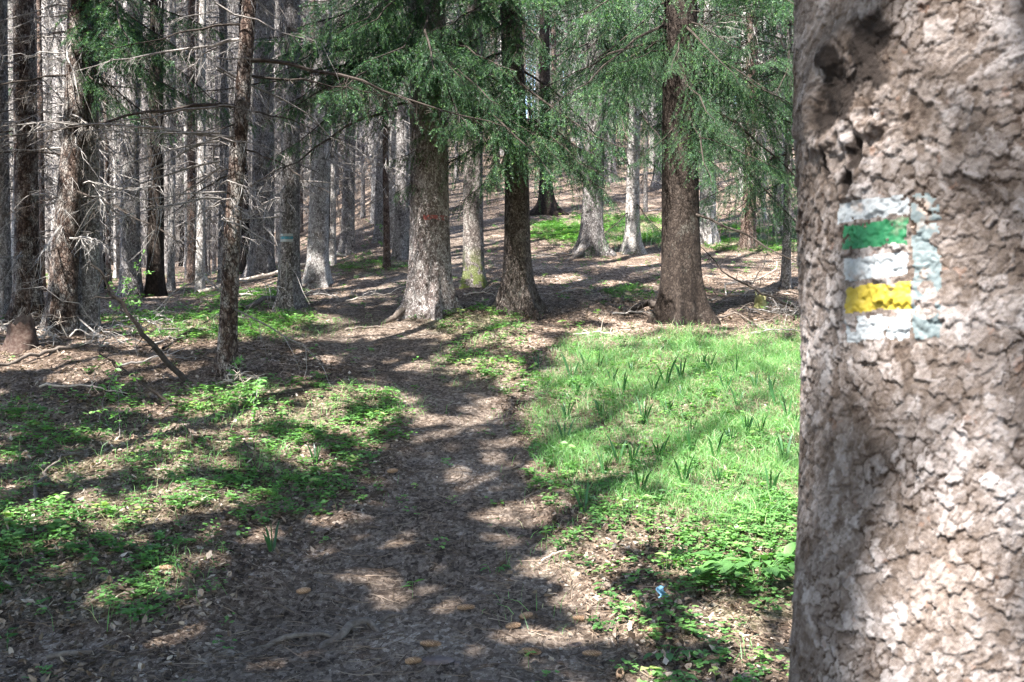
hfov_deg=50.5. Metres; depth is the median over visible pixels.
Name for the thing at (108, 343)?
brush pile
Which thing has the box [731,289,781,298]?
fallen branch
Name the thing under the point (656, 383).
leaf clump
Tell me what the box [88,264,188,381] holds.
fallen branch
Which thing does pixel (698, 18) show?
spruce tree
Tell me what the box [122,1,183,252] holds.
spruce tree
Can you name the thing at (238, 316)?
fallen branch
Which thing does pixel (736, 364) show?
leaf clump
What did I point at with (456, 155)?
spruce tree
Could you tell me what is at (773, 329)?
fallen branch
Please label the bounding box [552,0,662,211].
spruce tree
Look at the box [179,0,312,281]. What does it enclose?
spruce tree
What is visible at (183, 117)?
spruce tree
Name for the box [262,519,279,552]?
leaf clump
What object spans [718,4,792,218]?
spruce tree
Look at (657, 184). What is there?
spruce tree
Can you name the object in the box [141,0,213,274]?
spruce tree
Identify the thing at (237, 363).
leafy sapling
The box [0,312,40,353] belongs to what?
tree stump
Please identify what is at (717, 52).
spruce tree
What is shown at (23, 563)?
fallen branch
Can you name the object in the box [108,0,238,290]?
spruce tree
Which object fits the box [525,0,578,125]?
spruce tree
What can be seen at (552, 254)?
fallen branch
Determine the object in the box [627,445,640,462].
leaf clump
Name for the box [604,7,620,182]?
spruce tree
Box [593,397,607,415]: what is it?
leaf clump
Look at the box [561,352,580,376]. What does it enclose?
leaf clump
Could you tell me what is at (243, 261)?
spruce tree
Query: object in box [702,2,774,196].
spruce tree
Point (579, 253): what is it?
exposed root
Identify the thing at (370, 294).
fallen branch
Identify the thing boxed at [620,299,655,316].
exposed root
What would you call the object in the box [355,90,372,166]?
spruce tree
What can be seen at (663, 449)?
leaf clump
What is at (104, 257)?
spruce tree
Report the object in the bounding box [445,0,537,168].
spruce tree
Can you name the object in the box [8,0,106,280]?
spruce tree
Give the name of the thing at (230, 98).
spruce tree
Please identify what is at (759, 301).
tree stump
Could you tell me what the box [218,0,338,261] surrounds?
spruce tree
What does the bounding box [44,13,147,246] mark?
spruce tree
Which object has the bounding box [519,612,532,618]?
spruce cone
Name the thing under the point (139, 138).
spruce tree
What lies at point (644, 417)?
leaf clump
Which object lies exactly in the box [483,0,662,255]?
spruce tree
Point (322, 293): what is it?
brush pile
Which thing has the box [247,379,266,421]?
leafy sapling
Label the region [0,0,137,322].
spruce tree
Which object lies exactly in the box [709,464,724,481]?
leaf clump
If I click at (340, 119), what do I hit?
spruce tree
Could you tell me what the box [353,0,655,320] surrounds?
spruce tree
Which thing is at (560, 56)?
spruce tree
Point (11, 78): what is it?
spruce tree
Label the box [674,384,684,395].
leaf clump
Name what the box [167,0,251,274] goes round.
spruce tree
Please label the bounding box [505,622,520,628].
spruce cone
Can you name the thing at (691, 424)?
leaf clump
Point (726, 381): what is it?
leaf clump
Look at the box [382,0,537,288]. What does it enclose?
spruce tree
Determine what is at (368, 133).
spruce tree
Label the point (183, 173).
spruce tree
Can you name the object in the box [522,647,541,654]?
spruce cone
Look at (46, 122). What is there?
spruce tree
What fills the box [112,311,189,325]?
brush pile
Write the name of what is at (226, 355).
spruce tree
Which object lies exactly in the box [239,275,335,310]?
fallen log
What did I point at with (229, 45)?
spruce tree
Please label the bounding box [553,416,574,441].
leaf clump
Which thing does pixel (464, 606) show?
spruce cone
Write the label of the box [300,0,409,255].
spruce tree
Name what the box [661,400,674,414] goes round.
leaf clump
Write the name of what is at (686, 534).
ground herbs
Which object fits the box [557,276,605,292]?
fallen branch
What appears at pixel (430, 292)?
spruce tree
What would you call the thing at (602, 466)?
leaf clump
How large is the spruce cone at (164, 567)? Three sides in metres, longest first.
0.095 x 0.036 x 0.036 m
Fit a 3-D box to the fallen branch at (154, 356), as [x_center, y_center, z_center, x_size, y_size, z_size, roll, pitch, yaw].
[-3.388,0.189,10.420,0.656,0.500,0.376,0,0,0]
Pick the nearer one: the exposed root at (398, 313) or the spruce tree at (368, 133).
the exposed root at (398, 313)
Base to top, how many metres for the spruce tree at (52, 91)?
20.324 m
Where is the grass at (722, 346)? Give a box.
[0,292,800,680]
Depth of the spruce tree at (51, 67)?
29.93 m
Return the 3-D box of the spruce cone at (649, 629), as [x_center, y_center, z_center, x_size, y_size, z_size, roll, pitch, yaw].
[0.686,1.394,5.260,0.095,0.036,0.036,-4,-1,15]
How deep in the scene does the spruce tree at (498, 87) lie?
41.79 m
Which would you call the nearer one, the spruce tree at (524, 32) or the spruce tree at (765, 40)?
the spruce tree at (765, 40)
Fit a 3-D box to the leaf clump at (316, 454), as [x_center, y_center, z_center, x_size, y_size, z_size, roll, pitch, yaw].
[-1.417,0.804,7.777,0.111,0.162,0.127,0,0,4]
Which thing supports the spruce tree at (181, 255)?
on the ground at (612, 270)
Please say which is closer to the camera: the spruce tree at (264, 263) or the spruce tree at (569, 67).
the spruce tree at (264, 263)
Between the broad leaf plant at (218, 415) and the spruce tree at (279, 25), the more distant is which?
the spruce tree at (279, 25)
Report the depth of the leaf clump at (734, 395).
9.15 m
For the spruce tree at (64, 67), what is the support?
on the ground at (612, 270)
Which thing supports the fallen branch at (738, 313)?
on the ground at (612, 270)
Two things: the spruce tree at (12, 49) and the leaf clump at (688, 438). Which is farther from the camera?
the spruce tree at (12, 49)
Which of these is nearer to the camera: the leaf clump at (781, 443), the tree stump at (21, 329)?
the leaf clump at (781, 443)
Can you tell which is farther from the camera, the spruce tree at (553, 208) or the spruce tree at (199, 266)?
the spruce tree at (553, 208)
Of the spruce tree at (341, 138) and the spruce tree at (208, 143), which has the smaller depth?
the spruce tree at (341, 138)
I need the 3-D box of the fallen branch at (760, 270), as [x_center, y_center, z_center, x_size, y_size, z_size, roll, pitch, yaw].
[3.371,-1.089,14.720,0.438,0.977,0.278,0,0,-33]
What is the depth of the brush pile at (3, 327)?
12.18 m
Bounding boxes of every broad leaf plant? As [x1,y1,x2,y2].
[195,411,226,424]
[234,377,272,394]
[480,564,510,573]
[585,615,626,628]
[643,644,695,661]
[687,542,795,582]
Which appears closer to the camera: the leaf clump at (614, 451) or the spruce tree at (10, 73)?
the leaf clump at (614, 451)
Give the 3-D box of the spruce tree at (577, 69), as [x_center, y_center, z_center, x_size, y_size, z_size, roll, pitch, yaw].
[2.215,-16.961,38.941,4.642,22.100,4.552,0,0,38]
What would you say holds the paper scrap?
on the ground at (612, 270)
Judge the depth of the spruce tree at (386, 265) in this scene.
17.70 m
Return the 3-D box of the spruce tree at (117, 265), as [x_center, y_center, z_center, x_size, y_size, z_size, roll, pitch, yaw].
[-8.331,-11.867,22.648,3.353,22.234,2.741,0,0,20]
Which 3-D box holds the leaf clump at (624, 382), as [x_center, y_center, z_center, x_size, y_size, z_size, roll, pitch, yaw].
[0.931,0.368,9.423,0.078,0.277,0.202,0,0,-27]
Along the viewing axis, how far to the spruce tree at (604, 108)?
29.68 m
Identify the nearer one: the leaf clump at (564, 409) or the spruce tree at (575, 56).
the leaf clump at (564, 409)
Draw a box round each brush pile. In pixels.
[0,304,43,333]
[0,307,96,340]
[11,286,210,346]
[39,324,185,348]
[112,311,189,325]
[197,364,267,387]
[198,286,318,298]
[303,281,383,298]
[744,290,798,323]
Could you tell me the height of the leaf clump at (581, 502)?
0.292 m
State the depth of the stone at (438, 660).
4.96 m
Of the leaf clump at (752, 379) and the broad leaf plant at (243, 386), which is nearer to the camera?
the broad leaf plant at (243, 386)
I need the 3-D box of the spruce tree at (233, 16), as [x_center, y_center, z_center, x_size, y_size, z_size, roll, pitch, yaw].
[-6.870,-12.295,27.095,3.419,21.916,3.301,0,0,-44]
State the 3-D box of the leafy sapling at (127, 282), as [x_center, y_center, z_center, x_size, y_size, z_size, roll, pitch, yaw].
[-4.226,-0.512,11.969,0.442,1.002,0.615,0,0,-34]
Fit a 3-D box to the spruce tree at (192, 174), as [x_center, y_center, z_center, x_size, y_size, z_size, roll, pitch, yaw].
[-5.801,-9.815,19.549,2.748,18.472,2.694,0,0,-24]
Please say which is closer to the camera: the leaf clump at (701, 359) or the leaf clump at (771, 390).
the leaf clump at (771, 390)
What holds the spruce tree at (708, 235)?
on the ground at (612, 270)
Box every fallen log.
[0,340,90,365]
[196,254,345,294]
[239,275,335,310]
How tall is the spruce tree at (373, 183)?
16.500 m
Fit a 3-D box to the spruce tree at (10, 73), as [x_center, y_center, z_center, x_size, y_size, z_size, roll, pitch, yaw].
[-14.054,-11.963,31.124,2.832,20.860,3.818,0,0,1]
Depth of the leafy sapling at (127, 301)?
10.68 m
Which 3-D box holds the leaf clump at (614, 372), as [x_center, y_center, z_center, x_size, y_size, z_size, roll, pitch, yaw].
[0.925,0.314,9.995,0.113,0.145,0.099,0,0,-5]
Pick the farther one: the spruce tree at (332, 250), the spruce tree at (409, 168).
the spruce tree at (409, 168)
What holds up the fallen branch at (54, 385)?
on the ground at (612, 270)
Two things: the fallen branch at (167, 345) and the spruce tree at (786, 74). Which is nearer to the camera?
the fallen branch at (167, 345)
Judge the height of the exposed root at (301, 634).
0.068 m
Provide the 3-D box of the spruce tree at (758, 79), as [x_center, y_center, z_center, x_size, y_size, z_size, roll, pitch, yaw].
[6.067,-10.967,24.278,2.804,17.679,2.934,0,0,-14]
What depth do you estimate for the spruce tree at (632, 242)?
19.84 m
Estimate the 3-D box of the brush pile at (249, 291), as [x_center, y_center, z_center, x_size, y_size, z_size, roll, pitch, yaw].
[-3.531,-0.529,15.693,1.999,0.674,0.767,0,0,0]
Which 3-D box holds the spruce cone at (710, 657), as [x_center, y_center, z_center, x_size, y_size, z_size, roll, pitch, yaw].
[0.918,1.437,4.918,0.112,0.039,0.039,-4,-19,-12]
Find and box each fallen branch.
[0,558,55,571]
[29,450,86,505]
[39,370,127,396]
[46,649,92,659]
[78,350,171,406]
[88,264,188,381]
[118,335,197,366]
[135,299,207,318]
[148,392,324,412]
[161,313,217,349]
[204,299,256,318]
[225,643,275,657]
[301,552,325,629]
[302,278,345,292]
[345,284,405,301]
[464,283,496,295]
[533,245,573,257]
[540,547,581,561]
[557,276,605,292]
[565,606,631,613]
[572,313,619,339]
[612,299,650,315]
[701,247,796,309]
[710,261,795,300]
[717,302,799,336]
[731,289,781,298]
[743,232,771,295]
[744,302,798,333]
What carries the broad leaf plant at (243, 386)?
on the ground at (612, 270)
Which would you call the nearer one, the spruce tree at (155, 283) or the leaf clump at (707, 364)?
the leaf clump at (707, 364)
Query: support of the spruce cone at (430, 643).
on the ground at (612, 270)
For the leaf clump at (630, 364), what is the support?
on the ground at (612, 270)
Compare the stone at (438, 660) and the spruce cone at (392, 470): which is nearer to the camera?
the stone at (438, 660)
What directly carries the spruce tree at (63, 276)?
on the ground at (612, 270)
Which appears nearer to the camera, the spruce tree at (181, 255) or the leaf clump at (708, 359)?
the leaf clump at (708, 359)
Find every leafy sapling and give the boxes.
[82,385,133,435]
[90,360,140,417]
[109,249,153,333]
[109,292,151,355]
[226,355,242,381]
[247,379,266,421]
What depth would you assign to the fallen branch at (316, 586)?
5.78 m
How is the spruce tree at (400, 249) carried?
on the ground at (612, 270)
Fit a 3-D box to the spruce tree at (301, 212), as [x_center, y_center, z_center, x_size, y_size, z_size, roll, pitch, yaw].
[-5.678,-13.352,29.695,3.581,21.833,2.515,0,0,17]
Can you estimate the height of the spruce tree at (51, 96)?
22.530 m
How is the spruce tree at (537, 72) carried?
on the ground at (612, 270)
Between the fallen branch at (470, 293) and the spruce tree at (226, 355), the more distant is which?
the fallen branch at (470, 293)
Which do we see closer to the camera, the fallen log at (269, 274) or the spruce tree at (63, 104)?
the fallen log at (269, 274)
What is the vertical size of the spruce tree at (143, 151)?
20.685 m
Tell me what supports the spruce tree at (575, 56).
on the ground at (612, 270)
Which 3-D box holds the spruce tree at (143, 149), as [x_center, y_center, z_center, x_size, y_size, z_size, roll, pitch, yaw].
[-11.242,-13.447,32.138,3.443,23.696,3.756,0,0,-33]
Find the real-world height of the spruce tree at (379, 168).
21.266 m
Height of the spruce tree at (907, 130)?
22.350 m
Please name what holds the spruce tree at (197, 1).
on the ground at (612, 270)
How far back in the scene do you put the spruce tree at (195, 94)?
28.27 m
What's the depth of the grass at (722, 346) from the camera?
8.71 m
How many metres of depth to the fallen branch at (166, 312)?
13.14 m
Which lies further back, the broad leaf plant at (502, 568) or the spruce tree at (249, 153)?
the spruce tree at (249, 153)
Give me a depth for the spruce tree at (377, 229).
21.49 m
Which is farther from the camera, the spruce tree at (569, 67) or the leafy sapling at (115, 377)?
the spruce tree at (569, 67)
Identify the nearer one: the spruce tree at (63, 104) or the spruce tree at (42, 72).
the spruce tree at (63, 104)
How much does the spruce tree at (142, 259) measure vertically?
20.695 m
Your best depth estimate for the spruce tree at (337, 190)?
34.65 m
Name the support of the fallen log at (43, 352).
on the ground at (612, 270)
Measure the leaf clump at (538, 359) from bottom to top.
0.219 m
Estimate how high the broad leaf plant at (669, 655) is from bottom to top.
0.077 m
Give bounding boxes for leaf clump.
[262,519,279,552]
[306,442,322,461]
[533,353,538,366]
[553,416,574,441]
[560,402,574,418]
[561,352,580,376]
[572,382,580,394]
[572,475,588,512]
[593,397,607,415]
[596,451,612,473]
[606,368,617,380]
[606,434,625,462]
[616,368,627,396]
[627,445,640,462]
[628,362,635,370]
[634,458,650,493]
[636,396,653,423]
[647,375,660,390]
[651,434,670,461]
[656,356,677,382]
[656,440,664,453]
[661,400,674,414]
[673,456,693,483]
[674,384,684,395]
[675,357,686,379]
[685,421,697,453]
[690,416,697,432]
[695,352,708,363]
[702,352,716,364]
[704,361,716,371]
[708,427,726,459]
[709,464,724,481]
[717,373,732,391]
[724,429,737,441]
[729,386,743,405]
[730,355,738,375]
[740,413,754,433]
[750,371,757,387]
[754,414,767,431]
[764,463,780,493]
[766,373,783,405]
[776,433,792,458]
[779,392,791,416]
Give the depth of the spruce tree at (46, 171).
15.84 m
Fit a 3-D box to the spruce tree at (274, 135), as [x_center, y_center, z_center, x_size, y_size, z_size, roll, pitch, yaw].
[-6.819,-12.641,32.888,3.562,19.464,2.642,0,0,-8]
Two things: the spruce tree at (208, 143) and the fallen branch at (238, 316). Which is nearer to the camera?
the fallen branch at (238, 316)
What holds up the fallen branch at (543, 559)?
on the ground at (612, 270)
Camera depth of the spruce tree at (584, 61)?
51.92 m
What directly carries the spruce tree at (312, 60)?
on the ground at (612, 270)
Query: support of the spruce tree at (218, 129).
on the ground at (612, 270)
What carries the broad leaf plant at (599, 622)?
on the ground at (612, 270)
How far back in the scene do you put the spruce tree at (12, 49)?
21.77 m
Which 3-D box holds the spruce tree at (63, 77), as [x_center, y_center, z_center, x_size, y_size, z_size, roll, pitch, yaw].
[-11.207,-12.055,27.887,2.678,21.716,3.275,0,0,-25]
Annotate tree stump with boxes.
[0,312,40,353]
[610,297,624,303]
[754,291,766,308]
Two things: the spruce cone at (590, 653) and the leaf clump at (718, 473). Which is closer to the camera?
the spruce cone at (590, 653)
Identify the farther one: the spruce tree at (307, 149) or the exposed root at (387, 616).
the spruce tree at (307, 149)
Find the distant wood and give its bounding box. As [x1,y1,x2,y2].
[8,0,792,260]
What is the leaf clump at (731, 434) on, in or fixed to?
on the ground at (612, 270)
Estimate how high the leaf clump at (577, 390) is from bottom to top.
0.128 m
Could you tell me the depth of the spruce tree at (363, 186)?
27.57 m
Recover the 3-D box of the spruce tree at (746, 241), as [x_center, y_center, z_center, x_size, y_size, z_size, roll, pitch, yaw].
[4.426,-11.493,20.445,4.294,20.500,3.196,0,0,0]
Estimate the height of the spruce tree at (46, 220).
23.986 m
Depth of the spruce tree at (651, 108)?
37.08 m
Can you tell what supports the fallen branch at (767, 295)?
on the ground at (612, 270)
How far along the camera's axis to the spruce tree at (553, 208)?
26.40 m
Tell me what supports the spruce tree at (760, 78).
on the ground at (612, 270)
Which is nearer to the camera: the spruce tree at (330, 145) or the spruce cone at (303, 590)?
the spruce cone at (303, 590)
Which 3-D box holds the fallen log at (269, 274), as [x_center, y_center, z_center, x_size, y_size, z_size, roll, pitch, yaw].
[-4.081,-1.142,18.570,0.292,0.860,3.137,0,0,39]
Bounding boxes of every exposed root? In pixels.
[251,631,345,649]
[317,617,380,647]
[345,325,399,330]
[379,612,404,621]
[380,307,404,324]
[565,248,583,260]
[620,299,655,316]
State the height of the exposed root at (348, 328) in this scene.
0.063 m
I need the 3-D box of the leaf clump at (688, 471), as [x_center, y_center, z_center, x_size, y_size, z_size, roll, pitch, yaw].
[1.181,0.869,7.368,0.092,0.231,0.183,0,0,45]
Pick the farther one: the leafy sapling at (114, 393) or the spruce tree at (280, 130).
the spruce tree at (280, 130)
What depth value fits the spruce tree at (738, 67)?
33.09 m
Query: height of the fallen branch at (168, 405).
0.210 m
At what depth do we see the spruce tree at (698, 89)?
24.21 m
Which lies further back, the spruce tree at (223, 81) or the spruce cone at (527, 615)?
the spruce tree at (223, 81)
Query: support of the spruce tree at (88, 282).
on the ground at (612, 270)
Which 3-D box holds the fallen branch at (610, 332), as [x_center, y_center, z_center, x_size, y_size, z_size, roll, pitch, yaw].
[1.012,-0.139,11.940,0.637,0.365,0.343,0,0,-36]
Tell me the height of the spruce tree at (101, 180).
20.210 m
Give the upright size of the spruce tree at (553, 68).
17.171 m
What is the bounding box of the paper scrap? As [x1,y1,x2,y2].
[656,585,667,597]
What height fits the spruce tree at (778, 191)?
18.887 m
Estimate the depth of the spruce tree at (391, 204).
20.46 m
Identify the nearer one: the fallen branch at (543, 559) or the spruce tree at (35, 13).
the fallen branch at (543, 559)
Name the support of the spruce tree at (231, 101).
on the ground at (612, 270)
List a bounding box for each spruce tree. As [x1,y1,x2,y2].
[0,0,58,314]
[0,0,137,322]
[0,0,225,334]
[0,0,256,330]
[0,0,516,383]
[8,0,65,225]
[8,0,65,272]
[8,0,106,221]
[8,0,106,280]
[8,0,112,291]
[8,2,54,177]
[8,2,63,238]
[8,6,50,207]
[8,8,51,190]
[8,17,64,284]
[8,21,13,162]
[8,26,12,183]
[9,0,112,228]
[9,0,186,277]
[9,1,65,190]
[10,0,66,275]
[37,0,147,292]
[39,4,170,288]
[42,2,120,256]
[42,17,120,223]
[43,0,181,277]
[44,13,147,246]
[46,0,167,283]
[49,0,66,217]
[50,0,113,222]
[50,0,182,279]
[55,0,209,297]
[99,0,223,296]
[104,1,179,262]
[105,1,113,264]
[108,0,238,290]
[108,21,182,243]
[110,0,183,271]
[110,0,250,283]
[111,2,181,266]
[120,0,232,279]
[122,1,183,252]
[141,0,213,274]
[141,0,273,295]
[144,0,277,284]
[148,0,229,247]
[148,0,274,276]
[164,0,214,266]
[164,0,251,275]
[164,6,219,266]
[165,0,250,273]
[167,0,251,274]
[176,0,274,261]
[176,6,228,227]
[176,7,229,256]
[176,7,230,259]
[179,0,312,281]
[181,0,282,274]
[181,3,233,232]
[182,0,251,239]
[183,0,277,256]
[183,0,627,319]
[188,0,398,310]
[211,0,233,213]
[211,6,274,221]
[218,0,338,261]
[230,8,310,254]
[231,5,369,236]
[240,0,391,265]
[244,0,399,288]
[251,23,313,217]
[251,32,305,232]
[252,35,310,219]
[274,0,375,226]
[274,1,338,212]
[274,3,309,232]
[275,0,374,236]
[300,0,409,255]
[303,1,365,195]
[303,4,366,201]
[304,8,373,189]
[305,0,339,208]
[305,1,372,189]
[310,0,452,269]
[329,0,463,259]
[330,7,408,243]
[336,1,389,223]
[337,2,446,248]
[338,8,370,217]
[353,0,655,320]
[355,2,456,226]
[355,16,454,228]
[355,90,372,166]
[356,1,389,169]
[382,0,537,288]
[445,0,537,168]
[445,1,501,180]
[446,3,464,107]
[452,0,551,190]
[459,5,536,154]
[483,0,584,198]
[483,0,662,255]
[484,1,565,145]
[491,1,609,216]
[497,1,583,162]
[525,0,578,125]
[525,0,632,195]
[525,0,797,326]
[526,5,558,117]
[527,3,622,161]
[528,0,577,134]
[531,7,624,152]
[532,7,578,130]
[536,6,584,140]
[550,0,626,170]
[550,1,568,111]
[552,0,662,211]
[553,0,742,256]
[559,8,585,133]
[604,0,654,167]
[604,4,724,187]
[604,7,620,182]
[606,2,758,204]
[624,0,738,142]
[629,0,793,244]
[640,0,796,250]
[697,0,736,156]
[697,0,797,288]
[698,6,793,196]
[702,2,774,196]
[716,6,772,174]
[717,0,795,235]
[718,4,771,178]
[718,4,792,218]
[724,7,795,207]
[788,0,1023,681]
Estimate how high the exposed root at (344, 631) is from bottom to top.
0.130 m
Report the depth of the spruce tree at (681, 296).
12.59 m
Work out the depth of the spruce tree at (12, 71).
25.22 m
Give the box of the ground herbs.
[0,210,799,681]
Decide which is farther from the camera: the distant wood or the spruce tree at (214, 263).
the distant wood
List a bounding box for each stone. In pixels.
[421,655,454,664]
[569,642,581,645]
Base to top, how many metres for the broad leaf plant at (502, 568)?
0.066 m
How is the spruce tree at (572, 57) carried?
on the ground at (612, 270)
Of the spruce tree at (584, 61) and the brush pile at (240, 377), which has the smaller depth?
the brush pile at (240, 377)
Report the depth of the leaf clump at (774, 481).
7.18 m
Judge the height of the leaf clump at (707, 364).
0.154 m
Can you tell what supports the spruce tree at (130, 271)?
on the ground at (612, 270)
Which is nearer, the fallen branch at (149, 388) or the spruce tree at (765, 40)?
the fallen branch at (149, 388)
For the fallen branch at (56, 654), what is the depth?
4.85 m
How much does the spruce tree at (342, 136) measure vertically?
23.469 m
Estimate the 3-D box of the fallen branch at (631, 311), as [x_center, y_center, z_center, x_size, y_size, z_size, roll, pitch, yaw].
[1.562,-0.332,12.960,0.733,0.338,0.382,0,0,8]
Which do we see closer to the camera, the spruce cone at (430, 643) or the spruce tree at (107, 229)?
the spruce cone at (430, 643)
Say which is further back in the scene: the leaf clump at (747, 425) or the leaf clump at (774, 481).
the leaf clump at (747, 425)
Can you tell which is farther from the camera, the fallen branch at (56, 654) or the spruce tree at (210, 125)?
the spruce tree at (210, 125)
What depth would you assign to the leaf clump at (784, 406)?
8.85 m
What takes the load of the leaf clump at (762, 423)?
on the ground at (612, 270)
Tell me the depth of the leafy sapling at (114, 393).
8.28 m
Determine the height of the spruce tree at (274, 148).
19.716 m
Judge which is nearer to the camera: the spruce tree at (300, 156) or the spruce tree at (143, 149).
the spruce tree at (300, 156)
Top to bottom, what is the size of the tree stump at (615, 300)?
0.127 m
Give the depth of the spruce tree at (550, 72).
35.10 m
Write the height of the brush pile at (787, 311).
0.688 m
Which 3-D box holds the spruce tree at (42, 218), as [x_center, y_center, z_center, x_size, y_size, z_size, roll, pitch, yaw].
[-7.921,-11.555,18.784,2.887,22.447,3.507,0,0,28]
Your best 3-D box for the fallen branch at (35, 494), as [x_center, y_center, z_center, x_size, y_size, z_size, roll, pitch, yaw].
[-3.080,0.898,7.243,0.160,0.262,0.996,0,0,-3]
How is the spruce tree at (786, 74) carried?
on the ground at (612, 270)
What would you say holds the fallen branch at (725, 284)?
on the ground at (612, 270)
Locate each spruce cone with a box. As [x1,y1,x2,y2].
[158,564,174,569]
[296,587,310,593]
[387,468,397,472]
[405,656,421,663]
[420,639,440,647]
[457,604,475,609]
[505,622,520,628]
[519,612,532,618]
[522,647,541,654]
[572,615,589,621]
[582,649,601,656]
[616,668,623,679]
[644,625,662,631]
[703,654,725,660]
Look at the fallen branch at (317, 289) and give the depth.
15.11 m
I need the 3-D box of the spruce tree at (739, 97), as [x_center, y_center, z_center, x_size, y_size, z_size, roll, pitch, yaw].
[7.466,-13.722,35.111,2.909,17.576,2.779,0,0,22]
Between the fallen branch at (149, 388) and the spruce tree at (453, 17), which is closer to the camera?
the fallen branch at (149, 388)
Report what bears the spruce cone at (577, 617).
on the ground at (612, 270)
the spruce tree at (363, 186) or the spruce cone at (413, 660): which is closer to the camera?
the spruce cone at (413, 660)
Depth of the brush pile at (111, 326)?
11.80 m
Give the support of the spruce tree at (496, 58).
on the ground at (612, 270)
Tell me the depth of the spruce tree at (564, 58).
54.41 m
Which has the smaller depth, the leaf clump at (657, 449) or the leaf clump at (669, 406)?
the leaf clump at (657, 449)
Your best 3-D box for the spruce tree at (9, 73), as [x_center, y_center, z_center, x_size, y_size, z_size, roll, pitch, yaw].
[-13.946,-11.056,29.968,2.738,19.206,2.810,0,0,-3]
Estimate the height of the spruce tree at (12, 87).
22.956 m
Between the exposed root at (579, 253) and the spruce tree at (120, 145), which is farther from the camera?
the spruce tree at (120, 145)
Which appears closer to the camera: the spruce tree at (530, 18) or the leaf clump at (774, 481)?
the leaf clump at (774, 481)
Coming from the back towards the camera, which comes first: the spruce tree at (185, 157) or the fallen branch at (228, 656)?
the spruce tree at (185, 157)
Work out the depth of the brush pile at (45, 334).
11.55 m
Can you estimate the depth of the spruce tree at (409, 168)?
23.83 m
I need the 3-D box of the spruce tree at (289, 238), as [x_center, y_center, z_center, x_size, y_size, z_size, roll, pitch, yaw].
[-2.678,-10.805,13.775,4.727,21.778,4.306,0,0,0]
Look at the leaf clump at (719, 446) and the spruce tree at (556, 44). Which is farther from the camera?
the spruce tree at (556, 44)
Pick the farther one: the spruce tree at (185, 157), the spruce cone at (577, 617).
the spruce tree at (185, 157)
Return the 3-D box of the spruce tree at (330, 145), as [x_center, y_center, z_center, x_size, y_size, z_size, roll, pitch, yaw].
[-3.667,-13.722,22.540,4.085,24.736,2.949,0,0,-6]
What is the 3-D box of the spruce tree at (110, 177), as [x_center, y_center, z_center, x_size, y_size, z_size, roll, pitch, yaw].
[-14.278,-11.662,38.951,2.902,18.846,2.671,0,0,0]
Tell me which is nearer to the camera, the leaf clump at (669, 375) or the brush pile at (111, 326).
the leaf clump at (669, 375)
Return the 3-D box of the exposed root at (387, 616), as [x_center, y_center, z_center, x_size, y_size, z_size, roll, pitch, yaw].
[-0.610,1.400,5.505,0.149,0.048,0.034,0,0,-33]
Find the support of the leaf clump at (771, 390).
on the ground at (612, 270)
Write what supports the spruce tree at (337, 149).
on the ground at (612, 270)
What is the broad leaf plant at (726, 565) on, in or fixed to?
on the ground at (612, 270)
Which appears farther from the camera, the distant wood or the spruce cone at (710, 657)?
the distant wood
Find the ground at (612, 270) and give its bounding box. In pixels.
[0,118,800,681]
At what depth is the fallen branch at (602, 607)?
5.51 m
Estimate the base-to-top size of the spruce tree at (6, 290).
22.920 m
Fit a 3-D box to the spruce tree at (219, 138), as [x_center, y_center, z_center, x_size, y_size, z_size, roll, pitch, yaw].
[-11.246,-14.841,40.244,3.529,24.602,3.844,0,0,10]
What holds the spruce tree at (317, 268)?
on the ground at (612, 270)
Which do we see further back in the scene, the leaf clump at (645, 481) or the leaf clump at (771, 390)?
the leaf clump at (771, 390)
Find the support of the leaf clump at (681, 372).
on the ground at (612, 270)
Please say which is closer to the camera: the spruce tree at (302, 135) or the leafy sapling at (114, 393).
the leafy sapling at (114, 393)

